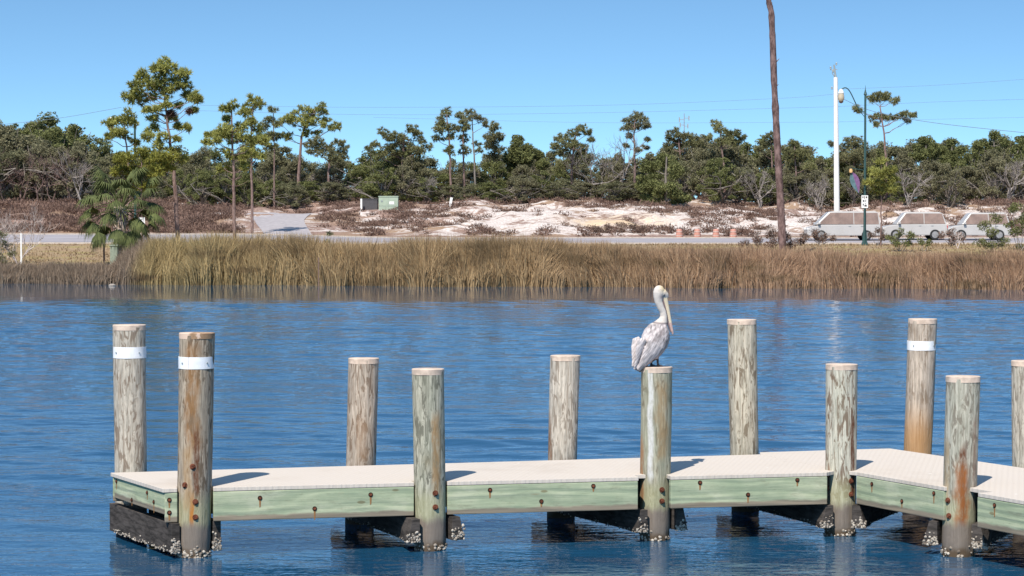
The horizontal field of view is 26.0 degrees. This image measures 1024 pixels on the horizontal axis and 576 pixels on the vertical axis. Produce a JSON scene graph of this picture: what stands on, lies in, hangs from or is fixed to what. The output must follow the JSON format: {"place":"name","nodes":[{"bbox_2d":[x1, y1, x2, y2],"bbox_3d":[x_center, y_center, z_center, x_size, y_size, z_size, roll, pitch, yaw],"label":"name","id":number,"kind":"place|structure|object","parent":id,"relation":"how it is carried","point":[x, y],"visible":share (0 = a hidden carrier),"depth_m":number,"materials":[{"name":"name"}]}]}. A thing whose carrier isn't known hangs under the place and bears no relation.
{"place":"outdoors","nodes":[
{"label":"outdoors","id":0,"kind":"place"},
{"bbox_2d":[246,211,311,234],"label":"path","id":1,"kind":"structure","parent":0,"point":[283,223],"depth_m":160.63,"materials":[{"name":"sand"}]},
{"bbox_2d":[0,283,1023,575],"bbox_3d":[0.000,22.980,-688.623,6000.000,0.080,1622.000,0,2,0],"label":"water","id":2,"kind":"structure","parent":0,"point":[284,353],"depth_m":36.75,"materials":[{"name":"blue liquid"}]},
{"bbox_2d":[113,324,146,534],"bbox_3d":[-3.618,2.087,21.070,0.315,3.482,0.312,0,2,0],"label":"piling","id":3,"kind":"object","parent":2,"relation":"in","point":[129,389],"visible":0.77,"depth_m":20.91,"materials":[{"name":"brown wood"}]},
{"bbox_2d":[175,332,214,558],"bbox_3d":[-2.805,2.131,19.639,0.370,3.476,0.344,0,2,0],"label":"piling","id":4,"kind":"object","parent":2,"relation":"in","point":[195,410],"visible":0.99,"depth_m":19.49,"materials":[{"name":"brown wood"}]},
{"bbox_2d":[345,357,378,524],"bbox_3d":[-1.487,2.246,21.825,0.369,3.121,0.302,0,2,0],"label":"piling","id":5,"kind":"object","parent":2,"relation":"in","point":[362,401],"visible":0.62,"depth_m":21.67,"materials":[{"name":"brown wood"}]},
{"bbox_2d":[412,368,447,551],"bbox_3d":[-0.739,2.292,20.047,0.327,3.132,0.315,0,2,0],"label":"piling","id":6,"kind":"object","parent":2,"relation":"in","point":[429,447],"visible":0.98,"depth_m":19.90,"materials":[{"name":"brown wood"}]},
{"bbox_2d":[547,354,579,517],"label":"piling","id":7,"kind":"object","parent":2,"relation":"in","point":[563,405],"visible":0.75,"depth_m":22.17,"materials":[{"name":"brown wood"}]},
{"bbox_2d":[639,366,671,540],"bbox_3d":[1.333,2.285,20.696,0.315,3.108,0.312,0,2,0],"label":"piling","id":8,"kind":"object","parent":2,"relation":"in","point":[656,424],"visible":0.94,"depth_m":20.55,"materials":[{"name":"brown wood"}]},
{"bbox_2d":[110,448,1023,553],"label":"dock","id":9,"kind":"object","parent":8,"relation":"attached to","point":[792,485],"visible":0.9,"depth_m":20.34,"materials":[{"name":"wood"}]},
{"bbox_2d":[631,285,673,371],"bbox_3d":[1.312,0.381,20.630,0.404,0.810,0.275,-1,2,-17],"label":"pelican","id":10,"kind":"object","parent":8,"relation":"on","point":[650,346],"visible":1,"depth_m":20.56,"materials":[{"name":"white"}]},
{"bbox_2d":[727,319,758,511],"bbox_3d":[2.385,2.049,22.819,0.365,3.457,0.302,0,2,0],"label":"piling","id":11,"kind":"object","parent":2,"relation":"in","point":[742,381],"visible":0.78,"depth_m":22.67,"materials":[{"name":"brown wood"}]},
{"bbox_2d":[823,363,857,536],"bbox_3d":[3.104,2.273,21.017,0.322,3.113,0.321,0,2,0],"label":"piling","id":12,"kind":"object","parent":2,"relation":"in","point":[841,425],"visible":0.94,"depth_m":20.87,"materials":[{"name":"brown wood"}]},
{"bbox_2d":[904,318,936,454],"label":"piling","id":13,"kind":"object","parent":2,"relation":"in","point":[920,377],"visible":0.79,"depth_m":23.16,"materials":[{"name":"brown wood"}]},
{"bbox_2d":[940,375,979,557],"bbox_3d":[3.963,2.323,19.704,0.358,3.090,0.330,0,2,0],"label":"piling","id":14,"kind":"object","parent":2,"relation":"in","point":[961,430],"visible":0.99,"depth_m":19.56,"materials":[{"name":"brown wood"}]},
{"bbox_2d":[1011,360,1023,467],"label":"piling","id":15,"kind":"object","parent":2,"relation":"in","point":[1017,374],"visible":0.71,"depth_m":21.70,"materials":[{"name":"brown wood"}]},
{"bbox_2d":[0,197,1023,288],"bbox_3d":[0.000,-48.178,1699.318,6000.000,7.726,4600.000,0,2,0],"label":"ground","id":16,"kind":"structure","parent":0,"point":[528,223],"depth_m":162.86,"materials":[{"name":"white sand"}]},
{"bbox_2d":[0,146,27,199],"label":"scrub oak","id":17,"kind":"object","parent":16,"relation":"on","point":[9,192],"visible":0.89,"depth_m":184.05,"materials":[{"name":"green plant"}]},
{"bbox_2d":[0,123,31,190],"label":"scrub oak","id":18,"kind":"object","parent":16,"relation":"on","point":[6,135],"visible":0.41,"depth_m":192.27,"materials":[{"name":"green plant"}]},
{"bbox_2d":[0,148,37,200],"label":"scrub oak","id":19,"kind":"object","parent":16,"relation":"on","point":[19,163],"visible":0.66,"depth_m":185.38,"materials":[{"name":"green plant"}]},
{"bbox_2d":[0,204,56,263],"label":"bare shrub","id":20,"kind":"object","parent":16,"relation":"on","point":[15,236],"visible":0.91,"depth_m":121.27,"materials":[{"name":"wood"}]},
{"bbox_2d":[10,139,67,200],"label":"scrub oak","id":21,"kind":"object","parent":16,"relation":"on","point":[43,147],"visible":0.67,"depth_m":185.03,"materials":[{"name":"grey plant"}]},
{"bbox_2d":[23,111,89,160],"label":"scrub oak","id":22,"kind":"object","parent":16,"relation":"on","point":[70,134],"visible":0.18,"depth_m":203.09,"materials":[{"name":"green plant"}]},
{"bbox_2d":[28,127,85,197],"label":"scrub oak","id":23,"kind":"object","parent":16,"relation":"on","point":[46,136],"visible":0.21,"depth_m":196.15,"materials":[{"name":"green plant"}]},
{"bbox_2d":[26,146,112,200],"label":"scrub oak","id":24,"kind":"object","parent":16,"relation":"on","point":[61,186],"visible":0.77,"depth_m":183.97,"materials":[{"name":"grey plant"}]},
{"bbox_2d":[49,151,94,205],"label":"bare tree","id":25,"kind":"object","parent":16,"relation":"on","point":[78,179],"visible":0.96,"depth_m":171.75,"materials":[{"name":"wood"}]},
{"bbox_2d":[73,134,112,191],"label":"scrub oak","id":26,"kind":"object","parent":16,"relation":"on","point":[104,148],"visible":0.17,"depth_m":203.74,"materials":[{"name":"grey plant"}]},
{"bbox_2d":[74,165,165,253],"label":"palm tree","id":27,"kind":"object","parent":16,"relation":"on","point":[121,236],"visible":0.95,"depth_m":118.27,"materials":[{"name":"green plant"}]},
{"bbox_2d":[100,106,142,229],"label":"pine tree","id":28,"kind":"object","parent":16,"relation":"on","point":[127,120],"visible":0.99,"depth_m":132.56,"materials":[{"name":"green plant"}]},
{"bbox_2d":[109,145,180,215],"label":"pine tree","id":29,"kind":"object","parent":16,"relation":"on","point":[165,160],"visible":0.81,"depth_m":127.79,"materials":[{"name":"green plant"}]},
{"bbox_2d":[120,54,205,237],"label":"pine tree","id":30,"kind":"object","parent":16,"relation":"on","point":[160,79],"visible":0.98,"depth_m":130.61,"materials":[{"name":"green plant"}]},
{"bbox_2d":[152,168,196,198],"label":"scrub oak","id":31,"kind":"object","parent":16,"relation":"on","point":[169,190],"visible":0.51,"depth_m":187.84,"materials":[{"name":"green plant"}]},
{"bbox_2d":[166,168,220,205],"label":"scrub oak","id":32,"kind":"object","parent":16,"relation":"on","point":[202,175],"visible":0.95,"depth_m":184.90,"materials":[{"name":"green plant"}]},
{"bbox_2d":[181,150,223,203],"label":"scrub oak","id":33,"kind":"object","parent":16,"relation":"on","point":[196,158],"visible":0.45,"depth_m":192.97,"materials":[{"name":"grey plant"}]},
{"bbox_2d":[198,166,245,204],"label":"scrub oak","id":34,"kind":"object","parent":16,"relation":"on","point":[217,195],"visible":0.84,"depth_m":185.24,"materials":[{"name":"green plant"}]},
{"bbox_2d":[200,98,270,236],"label":"pine tree","id":35,"kind":"object","parent":16,"relation":"on","point":[220,133],"visible":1,"depth_m":126.82,"materials":[{"name":"green plant"}]},
{"bbox_2d":[233,92,268,233],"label":"pine tree","id":36,"kind":"object","parent":16,"relation":"on","point":[257,101],"visible":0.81,"depth_m":149.61,"materials":[{"name":"green plant"}]},
{"bbox_2d":[227,172,279,207],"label":"scrub oak","id":37,"kind":"object","parent":16,"relation":"on","point":[243,179],"visible":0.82,"depth_m":186.17,"materials":[{"name":"green plant"}]},
{"bbox_2d":[255,104,283,207],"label":"pine tree","id":38,"kind":"object","parent":16,"relation":"on","point":[273,136],"visible":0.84,"depth_m":185.72,"materials":[{"name":"green plant"}]},
{"bbox_2d":[248,153,302,199],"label":"scrub oak","id":39,"kind":"object","parent":16,"relation":"on","point":[281,175],"visible":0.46,"depth_m":194.25,"materials":[{"name":"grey plant"}]},
{"bbox_2d":[256,145,313,198],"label":"scrub oak","id":40,"kind":"object","parent":16,"relation":"on","point":[283,160],"visible":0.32,"depth_m":202.81,"materials":[{"name":"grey plant"}]},
{"bbox_2d":[265,181,317,208],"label":"scrub oak","id":41,"kind":"object","parent":16,"relation":"on","point":[290,188],"visible":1,"depth_m":184.01,"materials":[{"name":"green plant"}]},
{"bbox_2d":[274,101,341,202],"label":"pine tree","id":42,"kind":"object","parent":16,"relation":"on","point":[307,119],"visible":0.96,"depth_m":191.40,"materials":[{"name":"green plant"}]},
{"bbox_2d":[302,135,350,181],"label":"pine tree","id":43,"kind":"object","parent":16,"relation":"on","point":[318,145],"visible":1,"depth_m":187.32,"materials":[{"name":"green plant"}]},
{"bbox_2d":[310,182,351,202],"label":"scrub oak","id":44,"kind":"object","parent":16,"relation":"on","point":[327,186],"visible":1,"depth_m":184.69,"materials":[{"name":"green plant"}]},
{"bbox_2d":[308,165,356,198],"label":"scrub oak","id":45,"kind":"object","parent":16,"relation":"on","point":[321,171],"visible":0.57,"depth_m":195.18,"materials":[{"name":"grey plant"}]},
{"bbox_2d":[314,163,372,201],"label":"scrub oak","id":46,"kind":"object","parent":16,"relation":"on","point":[354,173],"visible":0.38,"depth_m":196.22,"materials":[{"name":"green plant"}]},
{"bbox_2d":[346,160,405,200],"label":"scrub oak","id":47,"kind":"object","parent":16,"relation":"on","point":[388,176],"visible":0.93,"depth_m":184.34,"materials":[{"name":"green plant"}]},
{"bbox_2d":[356,164,423,202],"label":"scrub oak","id":48,"kind":"object","parent":16,"relation":"on","point":[404,187],"visible":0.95,"depth_m":185.31,"materials":[{"name":"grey plant"}]},
{"bbox_2d":[364,123,434,167],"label":"pine tree","id":49,"kind":"object","parent":16,"relation":"on","point":[400,137],"visible":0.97,"depth_m":193.41,"materials":[{"name":"green plant"}]},
{"bbox_2d":[395,156,433,198],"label":"scrub oak","id":50,"kind":"object","parent":16,"relation":"on","point":[410,162],"visible":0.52,"depth_m":192.96,"materials":[{"name":"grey plant"}]},
{"bbox_2d":[403,177,439,202],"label":"scrub oak","id":51,"kind":"object","parent":16,"relation":"on","point":[422,196],"visible":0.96,"depth_m":185.18,"materials":[{"name":"green plant"}]},
{"bbox_2d":[431,106,459,197],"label":"pine tree","id":52,"kind":"object","parent":16,"relation":"on","point":[441,124],"visible":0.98,"depth_m":189.61,"materials":[{"name":"green plant"}]},
{"bbox_2d":[453,110,472,196],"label":"pine tree","id":53,"kind":"object","parent":16,"relation":"on","point":[464,128],"visible":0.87,"depth_m":191.46,"materials":[{"name":"green plant"}]},
{"bbox_2d":[462,108,489,183],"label":"pine tree","id":54,"kind":"object","parent":16,"relation":"on","point":[477,117],"visible":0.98,"depth_m":188.64,"materials":[{"name":"plant"}]},
{"bbox_2d":[481,120,507,196],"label":"pine tree","id":55,"kind":"object","parent":16,"relation":"on","point":[492,145],"visible":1,"depth_m":195.34,"materials":[{"name":"green plant"}]},
{"bbox_2d":[473,161,528,194],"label":"scrub oak","id":56,"kind":"object","parent":16,"relation":"on","point":[496,169],"visible":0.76,"depth_m":194.75,"materials":[{"name":"green plant"}]},
{"bbox_2d":[473,181,532,202],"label":"scrub oak","id":57,"kind":"object","parent":16,"relation":"on","point":[489,193],"visible":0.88,"depth_m":185.97,"materials":[{"name":"green plant"}]},
{"bbox_2d":[0,229,1023,289],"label":"reeds","id":58,"kind":"object","parent":16,"relation":"on","point":[467,261],"visible":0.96,"depth_m":103.79,"materials":[{"name":"beige plant"}]},
{"bbox_2d":[0,193,1023,236],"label":"dune brush","id":59,"kind":"object","parent":16,"relation":"on","point":[188,220],"visible":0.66,"depth_m":166.50,"materials":[{"name":"brown plant"}]},
{"bbox_2d":[0,242,1023,265],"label":"lawn grass","id":60,"kind":"structure","parent":16,"relation":"on","point":[693,245],"depth_m":130.20,"materials":[{"name":"plant"}]},
{"bbox_2d":[1,233,1023,237],"bbox_3d":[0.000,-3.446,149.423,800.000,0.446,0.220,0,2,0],"label":"kerb","id":61,"kind":"structure","parent":16,"relation":"on","point":[442,237],"depth_m":149.31,"materials":[{"name":"concrete"}]},
{"bbox_2d":[9,242,1022,243],"bbox_3d":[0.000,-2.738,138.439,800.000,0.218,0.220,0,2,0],"label":"kerb","id":62,"kind":"structure","parent":16,"relation":"on","point":[386,243],"depth_m":138.33,"materials":[{"name":"concrete"}]},
{"bbox_2d":[491,174,551,202],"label":"scrub oak","id":63,"kind":"object","parent":16,"relation":"on","point":[518,181],"visible":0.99,"depth_m":185.47,"materials":[{"name":"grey plant"}]},
{"bbox_2d":[502,134,550,186],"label":"conical tree","id":64,"kind":"object","parent":16,"relation":"on","point":[518,151],"visible":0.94,"depth_m":196.81,"materials":[{"name":"green plant"}]},
{"bbox_2d":[524,178,578,199],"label":"scrub oak","id":65,"kind":"object","parent":16,"relation":"on","point":[559,192],"visible":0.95,"depth_m":186.25,"materials":[{"name":"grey plant"}]},
{"bbox_2d":[549,123,595,196],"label":"pine tree","id":66,"kind":"object","parent":16,"relation":"on","point":[571,144],"visible":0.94,"depth_m":192.69,"materials":[{"name":"green plant"}]},
{"bbox_2d":[592,181,636,200],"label":"scrub oak","id":67,"kind":"object","parent":16,"relation":"on","point":[612,186],"visible":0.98,"depth_m":185.27,"materials":[{"name":"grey plant"}]},
{"bbox_2d":[583,132,646,182],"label":"bare tree","id":68,"kind":"object","parent":16,"relation":"on","point":[623,164],"visible":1,"depth_m":188.27,"materials":[{"name":"wood"}]},
{"bbox_2d":[618,110,652,182],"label":"pine tree","id":69,"kind":"object","parent":16,"relation":"on","point":[633,125],"visible":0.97,"depth_m":189.67,"materials":[{"name":"green plant"}]},
{"bbox_2d":[635,152,692,204],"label":"evergreen oak","id":70,"kind":"object","parent":16,"relation":"on","point":[652,187],"visible":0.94,"depth_m":179.49,"materials":[{"name":"green plant"}]},
{"bbox_2d":[662,126,704,158],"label":"pine tree","id":71,"kind":"object","parent":16,"relation":"on","point":[680,141],"visible":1,"depth_m":195.77,"materials":[{"name":"green plant"}]},
{"bbox_2d":[664,160,707,199],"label":"scrub oak","id":72,"kind":"object","parent":16,"relation":"on","point":[693,181],"visible":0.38,"depth_m":187.24,"materials":[{"name":"green plant"}]},
{"bbox_2d":[682,147,753,194],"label":"scrub oak","id":73,"kind":"object","parent":16,"relation":"on","point":[701,153],"visible":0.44,"depth_m":192.98,"materials":[{"name":"green plant"}]},
{"bbox_2d":[701,117,747,196],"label":"pine tree","id":74,"kind":"object","parent":16,"relation":"on","point":[728,138],"visible":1,"depth_m":191.63,"materials":[{"name":"green plant"}]},
{"bbox_2d":[695,157,758,203],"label":"scrub oak","id":75,"kind":"object","parent":16,"relation":"on","point":[719,176],"visible":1,"depth_m":184.25,"materials":[{"name":"green plant"}]},
{"bbox_2d":[721,167,756,203],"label":"scrub oak","id":76,"kind":"object","parent":16,"relation":"on","point":[744,195],"visible":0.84,"depth_m":185.82,"materials":[{"name":"green plant"}]},
{"bbox_2d":[713,145,785,199],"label":"scrub oak","id":77,"kind":"object","parent":16,"relation":"on","point":[730,153],"visible":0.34,"depth_m":194.11,"materials":[{"name":"green plant"}]},
{"bbox_2d":[741,148,790,201],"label":"scrub oak","id":78,"kind":"object","parent":16,"relation":"on","point":[763,159],"visible":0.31,"depth_m":195.58,"materials":[{"name":"green plant"}]},
{"bbox_2d":[746,167,789,205],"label":"scrub oak","id":79,"kind":"object","parent":16,"relation":"on","point":[768,183],"visible":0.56,"depth_m":185.88,"materials":[{"name":"green plant"}]},
{"bbox_2d":[738,224,807,249],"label":"shrub","id":80,"kind":"object","parent":16,"relation":"on","point":[800,241],"visible":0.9,"depth_m":120.83,"materials":[{"name":"plant"}]},
{"bbox_2d":[766,0,785,248],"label":"dead pine trunk","id":81,"kind":"object","parent":16,"relation":"on","point":[778,167],"visible":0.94,"depth_m":119.66,"materials":[{"name":"wood"}]},
{"bbox_2d":[756,173,832,202],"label":"scrub oak","id":82,"kind":"object","parent":16,"relation":"on","point":[789,178],"visible":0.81,"depth_m":185.25,"materials":[{"name":"green plant"}]},
{"bbox_2d":[782,138,817,175],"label":"pine tree","id":83,"kind":"object","parent":16,"relation":"on","point":[801,155],"visible":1,"depth_m":189.66,"materials":[{"name":"green plant"}]},
{"bbox_2d":[774,169,833,206],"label":"scrub oak","id":84,"kind":"object","parent":16,"relation":"on","point":[815,176],"visible":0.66,"depth_m":185.31,"materials":[{"name":"green plant"}]},
{"bbox_2d":[830,62,839,210],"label":"power pole","id":85,"kind":"object","parent":16,"relation":"on","point":[836,171],"visible":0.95,"depth_m":165.61,"materials":[{"name":"concrete"}]},
{"bbox_2d":[826,135,876,189],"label":"pine tree","id":86,"kind":"object","parent":16,"relation":"on","point":[856,151],"visible":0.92,"depth_m":191.53,"materials":[{"name":"green plant"}]},
{"bbox_2d":[838,85,867,244],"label":"street lamp","id":87,"kind":"object","parent":16,"relation":"on","point":[841,95],"visible":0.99,"depth_m":133.73,"materials":[{"name":"metal"}]},
{"bbox_2d":[839,165,871,206],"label":"scrub oak","id":88,"kind":"object","parent":16,"relation":"on","point":[853,198],"visible":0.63,"depth_m":184.95,"materials":[{"name":"green plant"}]},
{"bbox_2d":[861,156,901,244],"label":"pine tree","id":89,"kind":"object","parent":16,"relation":"on","point":[882,174],"visible":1,"depth_m":133.51,"materials":[{"name":"green plant"}]},
{"bbox_2d":[852,90,917,203],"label":"pine tree","id":90,"kind":"object","parent":16,"relation":"on","point":[878,96],"visible":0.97,"depth_m":185.66,"materials":[{"name":"green plant"}]},
{"bbox_2d":[889,149,923,197],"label":"scrub oak","id":91,"kind":"object","parent":16,"relation":"on","point":[903,158],"visible":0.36,"depth_m":196.06,"materials":[{"name":"green plant"}]},
{"bbox_2d":[887,172,930,204],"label":"scrub oak","id":92,"kind":"object","parent":16,"relation":"on","point":[895,198],"visible":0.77,"depth_m":184.32,"materials":[{"name":"green plant"}]},
{"bbox_2d":[907,135,941,195],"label":"oak tree","id":93,"kind":"object","parent":16,"relation":"on","point":[922,152],"visible":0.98,"depth_m":196.10,"materials":[{"name":"green plant"}]},
{"bbox_2d":[901,159,967,201],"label":"scrub oak","id":94,"kind":"object","parent":16,"relation":"on","point":[925,165],"visible":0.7,"depth_m":187.27,"materials":[{"name":"green plant"}]},
{"bbox_2d":[938,137,969,168],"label":"oak tree","id":95,"kind":"object","parent":16,"relation":"on","point":[951,146],"visible":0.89,"depth_m":197.67,"materials":[{"name":"green plant"}]},
{"bbox_2d":[930,162,978,207],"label":"scrub oak","id":96,"kind":"object","parent":16,"relation":"on","point":[953,184],"visible":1,"depth_m":184.24,"materials":[{"name":"green plant"}]},
{"bbox_2d":[926,166,1002,200],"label":"scrub oak","id":97,"kind":"object","parent":16,"relation":"on","point":[966,172],"visible":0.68,"depth_m":187.87,"materials":[{"name":"green plant"}]},
{"bbox_2d":[942,155,1023,201],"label":"scrub oak","id":98,"kind":"object","parent":16,"relation":"on","point":[997,164],"visible":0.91,"depth_m":185.73,"materials":[{"name":"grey plant"}]},
{"bbox_2d":[971,212,1010,250],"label":"evergreen shrub","id":99,"kind":"object","parent":16,"relation":"on","point":[991,233],"visible":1,"depth_m":123.86,"materials":[{"name":"green plant"}]},
{"bbox_2d":[972,130,1010,197],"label":"oak tree","id":100,"kind":"object","parent":16,"relation":"on","point":[983,143],"visible":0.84,"depth_m":198.67,"materials":[{"name":"green plant"}]},
{"bbox_2d":[986,158,1023,200],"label":"bare tree","id":101,"kind":"object","parent":16,"relation":"on","point":[1017,166],"visible":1,"depth_m":183.27,"materials":[{"name":"wood"}]},
{"bbox_2d":[1003,195,1023,250],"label":"evergreen shrub","id":102,"kind":"object","parent":16,"relation":"on","point":[1017,230],"visible":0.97,"depth_m":126.06,"materials":[{"name":"green plant"}]},
{"bbox_2d":[0,235,1023,242],"bbox_3d":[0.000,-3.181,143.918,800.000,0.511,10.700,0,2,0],"label":"road","id":103,"kind":"structure","parent":0,"point":[61,238],"depth_m":144.50,"materials":[{"name":"grey asphalt"}]},
{"bbox_2d":[804,211,879,239],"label":"minivan","id":104,"kind":"object","parent":103,"relation":"on","point":[842,223],"visible":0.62,"depth_m":144.10,"materials":[{"name":"white paint"}]},
{"bbox_2d":[882,212,947,239],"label":"parked suv","id":105,"kind":"object","parent":103,"relation":"on","point":[930,225],"visible":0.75,"depth_m":145.08,"materials":[{"name":"white paint"}]},
{"bbox_2d":[947,213,1010,239],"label":"parked suv","id":106,"kind":"object","parent":103,"relation":"on","point":[967,223],"visible":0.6,"depth_m":144.60,"materials":[{"name":"white paint"}]},
{"bbox_2d":[0,0,1023,199],"label":"sky","id":107,"kind":"structure","parent":0,"point":[397,61],"materials":[{"name":"blue"}]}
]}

